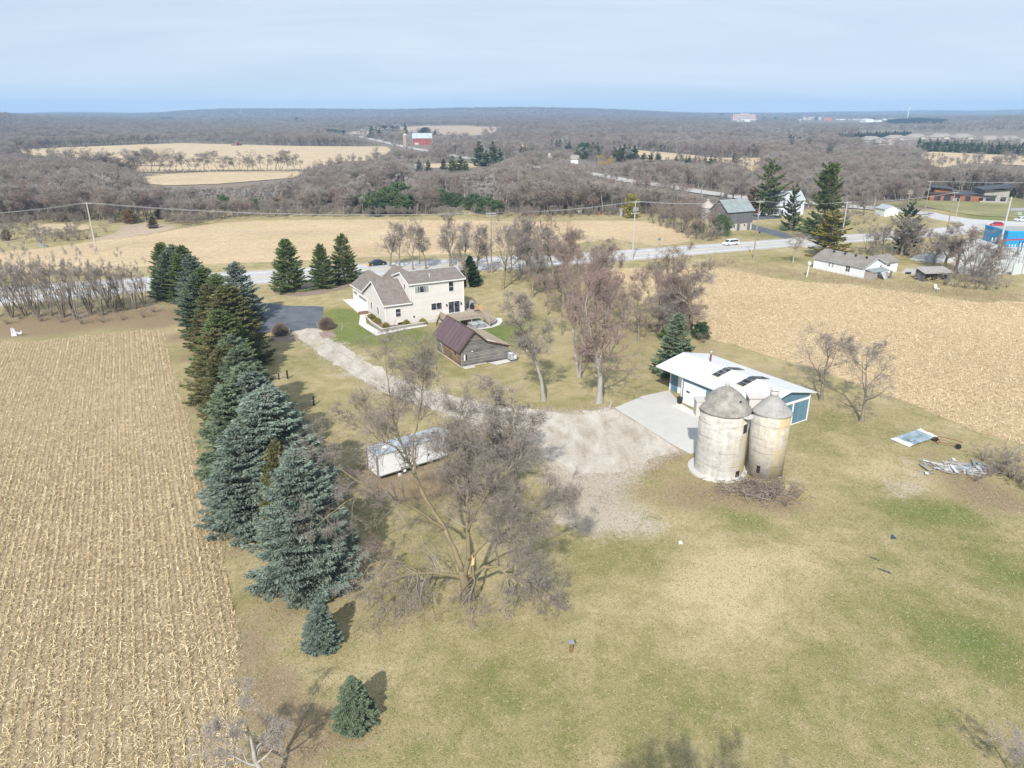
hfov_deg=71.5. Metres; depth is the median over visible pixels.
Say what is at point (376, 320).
clipped bush
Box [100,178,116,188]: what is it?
woodland tree
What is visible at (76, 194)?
woodland tree
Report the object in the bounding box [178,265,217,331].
spruce tree
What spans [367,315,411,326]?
planting bed
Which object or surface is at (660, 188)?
woodland tree
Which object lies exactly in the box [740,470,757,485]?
shrub
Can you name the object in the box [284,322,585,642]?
broken tree
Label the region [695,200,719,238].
bare tree
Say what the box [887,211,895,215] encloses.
garage door
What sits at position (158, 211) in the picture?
pine tree
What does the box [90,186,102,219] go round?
woodland tree
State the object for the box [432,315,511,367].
log shed
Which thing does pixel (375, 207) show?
spruce tree
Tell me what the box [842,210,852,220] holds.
bare tree
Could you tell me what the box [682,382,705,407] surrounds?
overhead door
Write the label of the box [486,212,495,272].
utility pole
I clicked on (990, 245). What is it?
bare tree
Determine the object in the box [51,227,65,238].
shrub
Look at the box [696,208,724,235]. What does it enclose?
bare tree
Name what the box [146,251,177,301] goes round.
spruce tree
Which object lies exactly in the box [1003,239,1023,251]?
red pipe frame
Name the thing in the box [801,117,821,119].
green roof school
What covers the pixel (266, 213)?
power line
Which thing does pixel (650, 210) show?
bare tree
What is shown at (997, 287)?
shrub
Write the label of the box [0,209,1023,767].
ground
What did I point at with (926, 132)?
wooded hills
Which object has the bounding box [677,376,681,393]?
side door
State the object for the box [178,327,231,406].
spruce tree
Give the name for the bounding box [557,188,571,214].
woodland tree
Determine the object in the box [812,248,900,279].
long white building
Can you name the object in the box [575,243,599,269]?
bare tree
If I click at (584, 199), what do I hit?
woodland tree
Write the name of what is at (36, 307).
thicket tree
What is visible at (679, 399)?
trash bin
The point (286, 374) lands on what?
rail fence
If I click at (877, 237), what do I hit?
bare tree
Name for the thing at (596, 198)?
woodland tree
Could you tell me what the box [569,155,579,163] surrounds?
white house
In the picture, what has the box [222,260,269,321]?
spruce tree
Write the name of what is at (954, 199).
utility pole
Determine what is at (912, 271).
gravel lane
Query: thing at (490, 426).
bare tree
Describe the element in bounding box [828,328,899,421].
bare tree
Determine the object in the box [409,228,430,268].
bare tree
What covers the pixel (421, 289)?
window
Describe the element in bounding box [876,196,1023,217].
grass bank
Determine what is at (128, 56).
sky
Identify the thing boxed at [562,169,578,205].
woodland tree
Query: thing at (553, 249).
bare tree
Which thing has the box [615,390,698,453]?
concrete pad
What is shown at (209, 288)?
spruce tree
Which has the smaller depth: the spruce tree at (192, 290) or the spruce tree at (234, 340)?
the spruce tree at (234, 340)
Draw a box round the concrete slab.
[489,359,515,364]
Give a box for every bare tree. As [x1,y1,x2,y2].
[180,675,295,767]
[348,531,395,569]
[373,221,404,265]
[383,216,415,266]
[400,218,425,269]
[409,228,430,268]
[411,237,423,263]
[416,372,551,504]
[435,212,461,266]
[446,223,475,287]
[457,220,474,263]
[468,224,492,270]
[469,396,546,485]
[475,228,493,272]
[484,213,527,288]
[493,228,525,277]
[497,288,559,401]
[509,227,552,272]
[511,216,540,276]
[512,216,532,274]
[513,217,543,273]
[516,237,550,296]
[524,204,556,268]
[526,270,554,315]
[532,225,563,277]
[533,235,560,289]
[538,292,570,334]
[540,230,560,273]
[543,252,576,305]
[549,216,601,378]
[550,236,589,277]
[554,228,585,283]
[558,229,588,256]
[559,259,652,403]
[564,263,595,317]
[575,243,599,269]
[579,264,627,327]
[580,237,616,279]
[585,249,613,303]
[588,238,635,299]
[593,236,617,290]
[599,250,628,293]
[601,280,643,341]
[604,265,650,325]
[616,285,661,341]
[631,259,687,319]
[645,205,660,223]
[645,287,688,338]
[646,255,692,291]
[651,201,673,225]
[651,275,686,322]
[653,269,691,315]
[654,241,694,326]
[656,199,686,225]
[657,199,671,221]
[658,199,680,227]
[659,291,687,325]
[662,204,687,228]
[662,245,731,336]
[664,267,695,307]
[664,285,704,318]
[673,201,697,231]
[675,198,702,234]
[676,207,704,235]
[682,270,713,314]
[685,208,707,236]
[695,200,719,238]
[695,212,713,239]
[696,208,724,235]
[706,219,724,240]
[785,232,810,262]
[789,321,856,400]
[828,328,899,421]
[836,189,857,211]
[838,192,848,213]
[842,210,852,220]
[848,188,866,214]
[856,190,878,213]
[857,228,885,252]
[865,223,908,253]
[867,229,889,254]
[870,191,883,210]
[873,223,893,248]
[883,230,912,255]
[888,211,938,255]
[898,186,917,206]
[901,225,927,256]
[907,183,926,204]
[912,226,933,253]
[912,228,943,253]
[913,232,948,264]
[931,221,967,266]
[941,222,999,273]
[949,248,976,277]
[950,236,990,272]
[962,224,1006,276]
[968,262,987,281]
[969,240,1003,276]
[970,247,1008,277]
[979,266,1002,283]
[979,720,1023,767]
[990,267,1010,284]
[999,244,1020,272]
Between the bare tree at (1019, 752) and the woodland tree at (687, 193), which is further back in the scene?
the woodland tree at (687, 193)
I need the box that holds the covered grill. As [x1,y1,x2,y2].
[467,300,474,307]
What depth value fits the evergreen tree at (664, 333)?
122.26 m
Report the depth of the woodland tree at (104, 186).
264.36 m
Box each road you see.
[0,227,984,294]
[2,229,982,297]
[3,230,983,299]
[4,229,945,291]
[344,132,933,214]
[922,212,1023,229]
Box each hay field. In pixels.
[17,143,389,171]
[30,223,88,234]
[143,171,302,184]
[349,125,498,135]
[424,163,479,167]
[638,150,761,171]
[920,150,1023,166]
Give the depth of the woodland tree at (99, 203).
251.25 m
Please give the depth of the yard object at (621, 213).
273.16 m
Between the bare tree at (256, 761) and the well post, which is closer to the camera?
the bare tree at (256, 761)
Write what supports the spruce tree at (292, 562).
on the ground at (308, 367)
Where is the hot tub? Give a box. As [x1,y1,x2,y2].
[467,319,484,327]
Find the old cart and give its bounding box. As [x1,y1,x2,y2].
[932,436,962,448]
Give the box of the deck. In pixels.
[435,302,496,325]
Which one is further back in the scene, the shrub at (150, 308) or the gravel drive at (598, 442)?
the shrub at (150, 308)
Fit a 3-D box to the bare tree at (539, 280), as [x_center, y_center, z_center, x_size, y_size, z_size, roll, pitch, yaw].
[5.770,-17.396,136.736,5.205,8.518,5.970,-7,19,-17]
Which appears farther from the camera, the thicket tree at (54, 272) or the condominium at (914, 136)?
the condominium at (914, 136)
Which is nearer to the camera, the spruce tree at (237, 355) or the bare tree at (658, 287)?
the spruce tree at (237, 355)
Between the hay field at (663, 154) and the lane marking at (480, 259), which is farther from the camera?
the hay field at (663, 154)
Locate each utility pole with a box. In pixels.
[82,202,96,251]
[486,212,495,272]
[631,201,638,259]
[753,200,761,258]
[839,201,850,249]
[924,181,932,211]
[945,192,956,234]
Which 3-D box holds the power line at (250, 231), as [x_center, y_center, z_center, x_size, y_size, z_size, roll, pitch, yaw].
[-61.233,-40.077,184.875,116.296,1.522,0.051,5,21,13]
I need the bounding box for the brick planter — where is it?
[358,311,368,314]
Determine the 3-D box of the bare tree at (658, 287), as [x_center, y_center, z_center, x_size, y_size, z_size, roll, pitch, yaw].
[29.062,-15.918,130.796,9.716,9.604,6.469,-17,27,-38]
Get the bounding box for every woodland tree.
[0,181,17,218]
[0,185,12,197]
[0,197,12,222]
[2,195,15,211]
[7,189,25,212]
[7,195,24,221]
[14,174,41,188]
[15,179,33,194]
[20,184,33,208]
[24,183,42,211]
[30,171,44,180]
[32,186,41,207]
[34,184,54,215]
[34,184,62,220]
[36,179,72,220]
[41,160,65,174]
[43,161,69,175]
[44,173,65,185]
[47,173,75,208]
[50,186,63,212]
[50,190,70,221]
[53,167,69,179]
[59,186,69,208]
[59,193,74,217]
[63,181,88,218]
[67,176,85,210]
[71,187,84,216]
[84,181,98,216]
[85,168,98,181]
[90,185,114,220]
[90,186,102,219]
[92,191,118,222]
[93,191,114,223]
[94,169,110,175]
[94,184,110,215]
[94,187,115,219]
[96,165,115,179]
[97,162,113,169]
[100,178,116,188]
[105,170,124,188]
[109,164,121,174]
[110,169,122,186]
[113,184,136,222]
[122,184,137,222]
[124,169,150,185]
[124,188,139,221]
[125,170,147,186]
[131,184,147,205]
[133,176,147,186]
[134,192,151,221]
[135,186,154,216]
[140,192,153,219]
[299,183,309,202]
[301,186,319,213]
[338,182,349,195]
[338,188,351,214]
[404,183,421,209]
[409,177,434,212]
[410,181,434,213]
[450,178,466,193]
[489,166,506,192]
[491,169,513,207]
[497,186,513,201]
[498,164,512,171]
[507,174,517,203]
[507,181,526,208]
[517,172,527,182]
[519,164,531,176]
[527,179,543,209]
[527,187,545,214]
[534,189,552,214]
[538,182,556,211]
[540,169,553,199]
[543,169,559,183]
[543,181,554,214]
[551,169,571,206]
[552,176,581,214]
[554,180,570,213]
[555,179,575,213]
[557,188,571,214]
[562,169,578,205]
[569,180,586,213]
[575,177,593,206]
[576,182,592,209]
[579,189,589,213]
[580,163,600,181]
[583,183,605,214]
[587,185,600,213]
[591,180,608,214]
[593,179,605,206]
[594,180,611,205]
[605,184,622,213]
[618,179,633,204]
[633,178,650,188]
[655,180,666,205]
[663,182,685,202]
[674,173,688,192]
[680,183,694,196]
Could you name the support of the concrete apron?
on the concrete pad
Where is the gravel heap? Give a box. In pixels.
[909,251,967,262]
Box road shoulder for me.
[0,225,983,305]
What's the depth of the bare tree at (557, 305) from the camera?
123.31 m
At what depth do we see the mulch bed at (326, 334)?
125.05 m
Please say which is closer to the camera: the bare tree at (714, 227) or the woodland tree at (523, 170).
the bare tree at (714, 227)
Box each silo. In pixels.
[403,134,406,147]
[687,380,753,482]
[745,386,793,479]
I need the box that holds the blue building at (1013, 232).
[982,225,1023,246]
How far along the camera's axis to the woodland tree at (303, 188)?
280.78 m
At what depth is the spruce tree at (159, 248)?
148.40 m
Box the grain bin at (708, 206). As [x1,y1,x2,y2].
[699,199,712,219]
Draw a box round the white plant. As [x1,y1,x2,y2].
[859,119,872,121]
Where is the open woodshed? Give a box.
[914,266,953,281]
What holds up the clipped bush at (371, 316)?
on the planting bed at (380, 324)
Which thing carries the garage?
on the ground at (308, 367)
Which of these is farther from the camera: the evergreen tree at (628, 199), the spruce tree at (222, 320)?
the evergreen tree at (628, 199)
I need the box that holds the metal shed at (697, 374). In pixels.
[656,350,816,431]
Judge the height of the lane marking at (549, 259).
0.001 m
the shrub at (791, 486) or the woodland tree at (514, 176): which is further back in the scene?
the woodland tree at (514, 176)
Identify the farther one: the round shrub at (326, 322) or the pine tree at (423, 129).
the pine tree at (423, 129)
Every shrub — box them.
[0,315,12,323]
[10,308,22,318]
[29,308,49,321]
[50,310,66,321]
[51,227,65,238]
[70,230,81,239]
[73,310,87,323]
[79,229,89,238]
[90,310,111,322]
[114,311,128,319]
[145,303,162,311]
[269,322,288,335]
[318,316,334,328]
[519,270,532,281]
[610,306,631,318]
[628,322,642,332]
[674,221,681,232]
[697,332,710,342]
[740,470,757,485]
[743,483,760,496]
[754,477,772,492]
[765,482,784,499]
[767,474,786,486]
[774,490,798,506]
[789,482,808,498]
[905,248,922,257]
[937,271,959,284]
[944,270,968,286]
[954,273,980,288]
[957,265,974,281]
[965,276,988,288]
[966,465,992,481]
[970,442,1005,460]
[977,446,1023,473]
[978,451,1011,476]
[980,277,1002,289]
[986,449,1023,478]
[990,278,1009,289]
[995,442,1023,457]
[999,459,1023,483]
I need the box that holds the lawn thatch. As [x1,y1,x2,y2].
[94,403,1023,767]
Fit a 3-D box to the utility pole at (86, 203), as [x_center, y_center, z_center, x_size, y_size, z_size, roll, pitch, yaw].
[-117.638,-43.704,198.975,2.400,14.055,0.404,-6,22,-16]
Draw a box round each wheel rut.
[304,335,527,427]
[312,333,530,421]
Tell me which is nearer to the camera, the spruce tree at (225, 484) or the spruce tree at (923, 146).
the spruce tree at (225, 484)
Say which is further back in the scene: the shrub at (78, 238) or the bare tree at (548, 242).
the shrub at (78, 238)
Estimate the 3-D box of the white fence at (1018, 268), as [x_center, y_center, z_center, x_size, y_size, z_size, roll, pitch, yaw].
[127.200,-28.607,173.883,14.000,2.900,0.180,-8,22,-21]
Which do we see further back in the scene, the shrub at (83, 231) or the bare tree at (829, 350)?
the shrub at (83, 231)
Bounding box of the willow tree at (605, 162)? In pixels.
[597,154,613,172]
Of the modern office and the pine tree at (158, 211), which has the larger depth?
the modern office
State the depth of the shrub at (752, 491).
71.55 m
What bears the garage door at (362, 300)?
in the farmhouse at (393, 294)
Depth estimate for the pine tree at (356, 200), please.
281.12 m
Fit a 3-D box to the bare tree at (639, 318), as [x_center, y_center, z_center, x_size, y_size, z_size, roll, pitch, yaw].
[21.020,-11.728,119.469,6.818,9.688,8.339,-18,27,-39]
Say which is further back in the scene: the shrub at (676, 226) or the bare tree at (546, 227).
the shrub at (676, 226)
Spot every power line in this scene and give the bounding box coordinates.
[90,203,473,214]
[91,202,463,214]
[92,221,395,235]
[96,203,465,214]
[501,201,636,212]
[644,201,755,203]
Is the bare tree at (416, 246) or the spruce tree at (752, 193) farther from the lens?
the spruce tree at (752, 193)
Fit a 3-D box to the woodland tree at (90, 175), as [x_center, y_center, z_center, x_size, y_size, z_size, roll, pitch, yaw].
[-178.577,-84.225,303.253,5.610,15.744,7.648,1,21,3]
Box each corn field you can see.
[0,219,698,277]
[0,330,244,767]
[592,268,1023,442]
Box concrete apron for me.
[672,403,698,418]
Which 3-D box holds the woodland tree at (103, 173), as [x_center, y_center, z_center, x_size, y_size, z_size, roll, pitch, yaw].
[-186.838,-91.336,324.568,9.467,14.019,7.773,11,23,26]
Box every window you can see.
[395,308,400,316]
[414,285,428,293]
[431,302,441,310]
[448,281,453,291]
[845,265,850,271]
[943,196,950,200]
[985,197,995,200]
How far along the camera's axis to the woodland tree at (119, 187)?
304.48 m
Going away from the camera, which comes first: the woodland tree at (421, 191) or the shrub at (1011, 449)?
the shrub at (1011, 449)
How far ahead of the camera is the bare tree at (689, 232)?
227.65 m
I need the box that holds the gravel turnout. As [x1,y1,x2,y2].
[801,244,819,251]
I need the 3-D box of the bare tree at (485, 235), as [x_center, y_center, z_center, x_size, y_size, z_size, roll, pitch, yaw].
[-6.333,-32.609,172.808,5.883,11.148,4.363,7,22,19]
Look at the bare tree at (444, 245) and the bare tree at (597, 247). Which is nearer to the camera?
the bare tree at (597, 247)
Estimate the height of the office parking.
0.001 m
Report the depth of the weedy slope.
236.83 m
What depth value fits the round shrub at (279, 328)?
124.06 m
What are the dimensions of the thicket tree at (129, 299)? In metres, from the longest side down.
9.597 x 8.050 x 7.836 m
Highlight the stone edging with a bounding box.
[582,401,611,412]
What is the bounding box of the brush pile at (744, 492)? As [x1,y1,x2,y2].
[698,473,812,509]
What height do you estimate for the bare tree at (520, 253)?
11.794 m
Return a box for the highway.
[0,226,984,303]
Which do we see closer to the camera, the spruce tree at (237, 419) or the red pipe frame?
the spruce tree at (237, 419)
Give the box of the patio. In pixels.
[466,318,502,328]
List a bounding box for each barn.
[412,133,431,144]
[709,198,755,231]
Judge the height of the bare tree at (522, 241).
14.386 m
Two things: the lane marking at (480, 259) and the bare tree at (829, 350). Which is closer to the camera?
the bare tree at (829, 350)
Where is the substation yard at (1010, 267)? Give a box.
[954,237,1023,277]
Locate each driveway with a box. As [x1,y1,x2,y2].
[751,224,795,238]
[753,213,781,219]
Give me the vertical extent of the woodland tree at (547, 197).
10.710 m
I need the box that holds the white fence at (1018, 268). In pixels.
[1011,263,1023,274]
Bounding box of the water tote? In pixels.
[507,352,516,360]
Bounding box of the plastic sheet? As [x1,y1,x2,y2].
[10,328,21,335]
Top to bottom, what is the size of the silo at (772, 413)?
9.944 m
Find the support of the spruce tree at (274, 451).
on the ground at (308, 367)
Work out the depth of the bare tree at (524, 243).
166.50 m
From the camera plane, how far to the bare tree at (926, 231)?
192.93 m
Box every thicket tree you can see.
[0,242,31,315]
[0,247,36,308]
[0,259,48,317]
[0,265,28,317]
[4,238,55,315]
[27,257,78,317]
[35,242,83,319]
[39,260,81,308]
[58,243,104,315]
[59,260,100,313]
[82,263,119,307]
[85,263,129,312]
[92,247,132,310]
[109,265,146,308]
[120,257,148,306]
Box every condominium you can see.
[861,136,881,141]
[874,139,894,144]
[882,135,908,139]
[905,134,929,138]
[927,133,950,138]
[950,134,977,138]
[974,136,997,140]
[992,136,1020,142]
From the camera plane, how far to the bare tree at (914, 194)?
303.51 m
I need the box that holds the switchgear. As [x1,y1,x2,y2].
[1015,243,1023,262]
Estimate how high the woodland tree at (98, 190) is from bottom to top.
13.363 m
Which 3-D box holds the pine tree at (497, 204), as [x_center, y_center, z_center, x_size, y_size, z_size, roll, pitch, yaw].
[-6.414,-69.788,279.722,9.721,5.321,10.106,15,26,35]
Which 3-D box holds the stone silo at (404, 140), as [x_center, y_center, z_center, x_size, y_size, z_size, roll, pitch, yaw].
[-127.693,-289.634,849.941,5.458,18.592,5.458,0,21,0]
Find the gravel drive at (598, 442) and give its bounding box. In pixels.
[295,328,678,472]
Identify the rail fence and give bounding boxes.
[278,370,288,379]
[293,396,314,408]
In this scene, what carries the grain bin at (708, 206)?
on the ground at (308, 367)
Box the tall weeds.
[711,256,1023,305]
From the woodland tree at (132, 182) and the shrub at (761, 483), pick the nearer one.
the shrub at (761, 483)
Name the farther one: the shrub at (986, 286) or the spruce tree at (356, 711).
the shrub at (986, 286)
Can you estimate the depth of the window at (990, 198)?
315.72 m
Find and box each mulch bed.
[272,281,349,295]
[272,334,296,340]
[319,332,336,337]
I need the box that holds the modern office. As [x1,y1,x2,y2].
[924,184,1016,202]
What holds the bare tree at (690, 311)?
on the ground at (308, 367)
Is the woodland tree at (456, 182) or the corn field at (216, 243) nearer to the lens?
the corn field at (216, 243)
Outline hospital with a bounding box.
[731,113,755,119]
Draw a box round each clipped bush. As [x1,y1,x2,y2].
[368,313,375,318]
[372,317,380,322]
[382,322,389,327]
[402,320,410,324]
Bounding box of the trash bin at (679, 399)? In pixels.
[677,396,682,403]
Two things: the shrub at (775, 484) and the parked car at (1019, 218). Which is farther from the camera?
the parked car at (1019, 218)
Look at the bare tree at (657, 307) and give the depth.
120.41 m
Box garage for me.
[875,204,899,215]
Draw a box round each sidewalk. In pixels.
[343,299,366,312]
[359,313,426,335]
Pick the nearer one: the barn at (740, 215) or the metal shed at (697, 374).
the metal shed at (697, 374)
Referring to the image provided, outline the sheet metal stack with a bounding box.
[891,428,936,446]
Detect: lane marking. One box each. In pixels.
[4,231,981,301]
[6,228,983,295]
[14,228,981,294]
[22,223,1016,288]
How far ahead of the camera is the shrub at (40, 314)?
133.05 m
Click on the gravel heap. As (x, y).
(926, 257)
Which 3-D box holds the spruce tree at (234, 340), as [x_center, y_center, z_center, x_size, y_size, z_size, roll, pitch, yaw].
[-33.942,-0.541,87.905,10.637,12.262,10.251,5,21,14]
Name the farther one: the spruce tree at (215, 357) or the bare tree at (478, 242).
the bare tree at (478, 242)
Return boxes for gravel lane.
[902,268,915,273]
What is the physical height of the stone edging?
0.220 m
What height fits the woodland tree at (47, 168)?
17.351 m
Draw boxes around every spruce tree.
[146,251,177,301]
[147,216,159,228]
[148,242,170,297]
[156,244,179,298]
[163,245,192,301]
[168,254,208,310]
[172,273,205,336]
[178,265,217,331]
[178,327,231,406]
[179,282,219,355]
[184,308,257,389]
[192,273,255,324]
[192,382,248,480]
[193,283,276,363]
[193,424,269,546]
[194,361,289,473]
[195,344,233,437]
[195,385,350,542]
[196,333,274,420]
[209,344,276,429]
[211,407,284,532]
[218,370,288,457]
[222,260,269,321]
[240,450,369,609]
[256,438,292,549]
[268,238,311,293]
[299,597,344,656]
[306,243,337,289]
[329,674,379,738]
[330,233,363,284]
[361,192,370,213]
[368,126,373,137]
[368,202,382,215]
[402,123,407,133]
[414,159,423,171]
[425,160,431,170]
[440,158,447,168]
[446,156,457,171]
[453,155,467,170]
[461,256,482,286]
[468,141,489,165]
[483,150,492,165]
[488,141,501,163]
[497,149,504,162]
[592,141,600,158]
[612,147,616,157]
[614,145,625,161]
[618,144,629,160]
[627,145,639,160]
[647,153,654,161]
[649,312,695,377]
[747,186,764,215]
[751,158,793,216]
[779,183,803,230]
[889,201,924,254]
[919,139,924,150]
[925,139,932,151]
[932,138,939,151]
[938,142,947,151]
[945,141,953,151]
[952,141,959,152]
[959,140,966,152]
[966,139,973,152]
[973,143,980,153]
[981,142,987,153]
[986,142,993,153]
[994,142,1002,154]
[1001,141,1008,154]
[1008,145,1015,154]
[1013,144,1022,155]
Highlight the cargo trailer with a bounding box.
[366,428,454,476]
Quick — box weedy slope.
[95,223,174,239]
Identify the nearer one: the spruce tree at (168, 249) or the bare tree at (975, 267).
the spruce tree at (168, 249)
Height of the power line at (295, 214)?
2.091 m
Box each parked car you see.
[367,259,386,265]
[722,238,738,245]
[989,221,1003,225]
[1013,216,1023,220]
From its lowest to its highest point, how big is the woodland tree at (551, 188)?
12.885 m
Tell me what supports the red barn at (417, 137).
on the wooded hills
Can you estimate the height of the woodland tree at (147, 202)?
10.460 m
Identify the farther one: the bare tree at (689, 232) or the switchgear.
the bare tree at (689, 232)
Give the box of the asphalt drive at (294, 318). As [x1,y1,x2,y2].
[249,303,323,333]
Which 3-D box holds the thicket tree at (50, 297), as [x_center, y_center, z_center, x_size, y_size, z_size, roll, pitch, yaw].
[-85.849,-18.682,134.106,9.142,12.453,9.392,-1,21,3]
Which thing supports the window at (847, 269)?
in the long white building at (873, 267)
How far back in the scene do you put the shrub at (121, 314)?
133.71 m
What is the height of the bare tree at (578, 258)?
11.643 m
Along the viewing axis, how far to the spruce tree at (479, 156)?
541.07 m
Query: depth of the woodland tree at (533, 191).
273.10 m
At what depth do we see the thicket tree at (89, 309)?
136.06 m
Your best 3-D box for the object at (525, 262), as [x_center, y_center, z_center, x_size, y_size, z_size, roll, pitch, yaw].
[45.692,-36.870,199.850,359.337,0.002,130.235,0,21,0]
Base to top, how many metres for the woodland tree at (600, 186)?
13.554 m
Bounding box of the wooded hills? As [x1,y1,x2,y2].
[17,109,1023,208]
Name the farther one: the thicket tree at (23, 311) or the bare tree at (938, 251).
the bare tree at (938, 251)
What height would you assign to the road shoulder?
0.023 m
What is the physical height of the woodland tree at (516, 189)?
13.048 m
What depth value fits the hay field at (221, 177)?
441.45 m
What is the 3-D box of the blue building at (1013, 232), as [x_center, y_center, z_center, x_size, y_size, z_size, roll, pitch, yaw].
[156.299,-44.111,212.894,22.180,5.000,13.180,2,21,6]
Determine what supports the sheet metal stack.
on the ground at (308, 367)
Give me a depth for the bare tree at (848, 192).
271.62 m
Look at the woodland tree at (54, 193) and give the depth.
254.82 m
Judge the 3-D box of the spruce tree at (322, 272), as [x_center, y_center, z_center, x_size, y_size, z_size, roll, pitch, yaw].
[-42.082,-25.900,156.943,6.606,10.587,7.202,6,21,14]
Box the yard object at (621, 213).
[618,208,624,215]
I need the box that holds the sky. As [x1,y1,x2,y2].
[0,0,1023,113]
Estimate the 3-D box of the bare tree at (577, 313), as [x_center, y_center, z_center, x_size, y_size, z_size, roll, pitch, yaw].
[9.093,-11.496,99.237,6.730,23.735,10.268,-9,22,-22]
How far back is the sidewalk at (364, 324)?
129.54 m
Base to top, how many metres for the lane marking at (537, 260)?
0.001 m
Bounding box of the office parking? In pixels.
[1010,208,1023,210]
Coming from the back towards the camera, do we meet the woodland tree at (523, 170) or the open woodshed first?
the woodland tree at (523, 170)
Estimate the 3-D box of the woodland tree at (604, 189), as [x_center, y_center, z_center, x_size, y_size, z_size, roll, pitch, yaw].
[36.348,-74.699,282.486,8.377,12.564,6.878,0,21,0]
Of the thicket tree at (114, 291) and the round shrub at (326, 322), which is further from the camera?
the thicket tree at (114, 291)
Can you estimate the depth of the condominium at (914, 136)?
1100.25 m
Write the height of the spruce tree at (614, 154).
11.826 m
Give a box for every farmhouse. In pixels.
[350,265,465,324]
[764,189,805,215]
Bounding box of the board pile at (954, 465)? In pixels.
[917,458,1007,482]
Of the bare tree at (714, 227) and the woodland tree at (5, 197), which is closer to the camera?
the bare tree at (714, 227)
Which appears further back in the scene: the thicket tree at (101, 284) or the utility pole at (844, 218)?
the utility pole at (844, 218)
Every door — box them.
[353,289,358,302]
[358,293,367,310]
[436,339,443,353]
[448,300,459,312]
[463,354,467,366]
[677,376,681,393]
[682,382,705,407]
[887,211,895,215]
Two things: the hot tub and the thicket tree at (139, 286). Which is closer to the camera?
the hot tub
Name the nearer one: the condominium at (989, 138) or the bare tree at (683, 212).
the bare tree at (683, 212)
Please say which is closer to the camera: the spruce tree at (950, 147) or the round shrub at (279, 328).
the round shrub at (279, 328)
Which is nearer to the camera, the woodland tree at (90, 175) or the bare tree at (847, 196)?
the bare tree at (847, 196)
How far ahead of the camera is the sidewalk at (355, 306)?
141.82 m
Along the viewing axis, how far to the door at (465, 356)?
108.78 m
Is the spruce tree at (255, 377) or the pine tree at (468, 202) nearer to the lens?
the spruce tree at (255, 377)
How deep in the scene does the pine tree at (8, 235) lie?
218.76 m
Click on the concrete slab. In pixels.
(500, 361)
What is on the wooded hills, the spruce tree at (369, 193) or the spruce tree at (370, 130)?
the spruce tree at (370, 130)
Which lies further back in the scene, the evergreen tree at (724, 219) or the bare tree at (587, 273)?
the evergreen tree at (724, 219)
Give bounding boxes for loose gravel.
[271,335,684,488]
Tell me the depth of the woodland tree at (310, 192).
274.27 m
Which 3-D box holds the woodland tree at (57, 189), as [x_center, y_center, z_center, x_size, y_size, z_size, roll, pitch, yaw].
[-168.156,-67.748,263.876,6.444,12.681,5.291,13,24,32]
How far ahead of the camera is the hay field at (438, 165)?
548.58 m
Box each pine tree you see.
[1,229,11,239]
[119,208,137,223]
[155,209,161,217]
[215,194,228,208]
[250,198,260,209]
[350,195,370,211]
[366,190,392,211]
[377,186,401,210]
[387,182,414,202]
[389,195,415,213]
[401,185,421,210]
[418,127,430,132]
[428,189,449,204]
[440,192,458,206]
[450,193,464,205]
[461,193,481,209]
[473,196,495,212]
[483,200,506,212]
[576,142,593,158]
[797,162,850,239]
[805,209,853,256]
[937,119,947,123]
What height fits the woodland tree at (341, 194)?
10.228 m
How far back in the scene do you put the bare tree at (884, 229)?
196.39 m
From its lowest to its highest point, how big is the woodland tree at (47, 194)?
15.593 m
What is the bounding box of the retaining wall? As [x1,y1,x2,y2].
[365,315,425,330]
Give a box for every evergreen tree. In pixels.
[621,193,641,217]
[656,327,674,338]
[690,321,712,338]
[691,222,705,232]
[709,213,734,235]
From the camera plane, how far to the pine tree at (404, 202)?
275.43 m
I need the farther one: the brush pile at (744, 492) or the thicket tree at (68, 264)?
the thicket tree at (68, 264)
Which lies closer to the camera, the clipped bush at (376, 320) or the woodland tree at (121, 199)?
the clipped bush at (376, 320)
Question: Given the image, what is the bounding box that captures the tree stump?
[784,485,790,492]
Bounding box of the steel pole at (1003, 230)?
[999,197,1011,246]
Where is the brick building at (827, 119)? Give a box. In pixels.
[823,117,831,120]
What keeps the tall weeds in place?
on the ground at (308, 367)
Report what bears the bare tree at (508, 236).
on the ground at (308, 367)
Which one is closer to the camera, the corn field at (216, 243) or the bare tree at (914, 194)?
the corn field at (216, 243)
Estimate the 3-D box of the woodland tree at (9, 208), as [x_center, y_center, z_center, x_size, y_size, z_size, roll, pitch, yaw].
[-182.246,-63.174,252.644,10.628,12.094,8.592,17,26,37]
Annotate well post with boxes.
[568,640,574,652]
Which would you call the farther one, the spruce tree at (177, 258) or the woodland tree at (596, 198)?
the woodland tree at (596, 198)
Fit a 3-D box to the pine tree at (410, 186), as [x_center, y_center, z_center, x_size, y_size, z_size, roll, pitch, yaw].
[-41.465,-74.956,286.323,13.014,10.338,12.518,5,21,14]
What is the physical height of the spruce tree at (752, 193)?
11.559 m
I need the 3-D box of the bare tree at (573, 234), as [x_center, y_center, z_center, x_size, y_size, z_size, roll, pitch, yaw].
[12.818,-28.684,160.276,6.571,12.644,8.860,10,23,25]

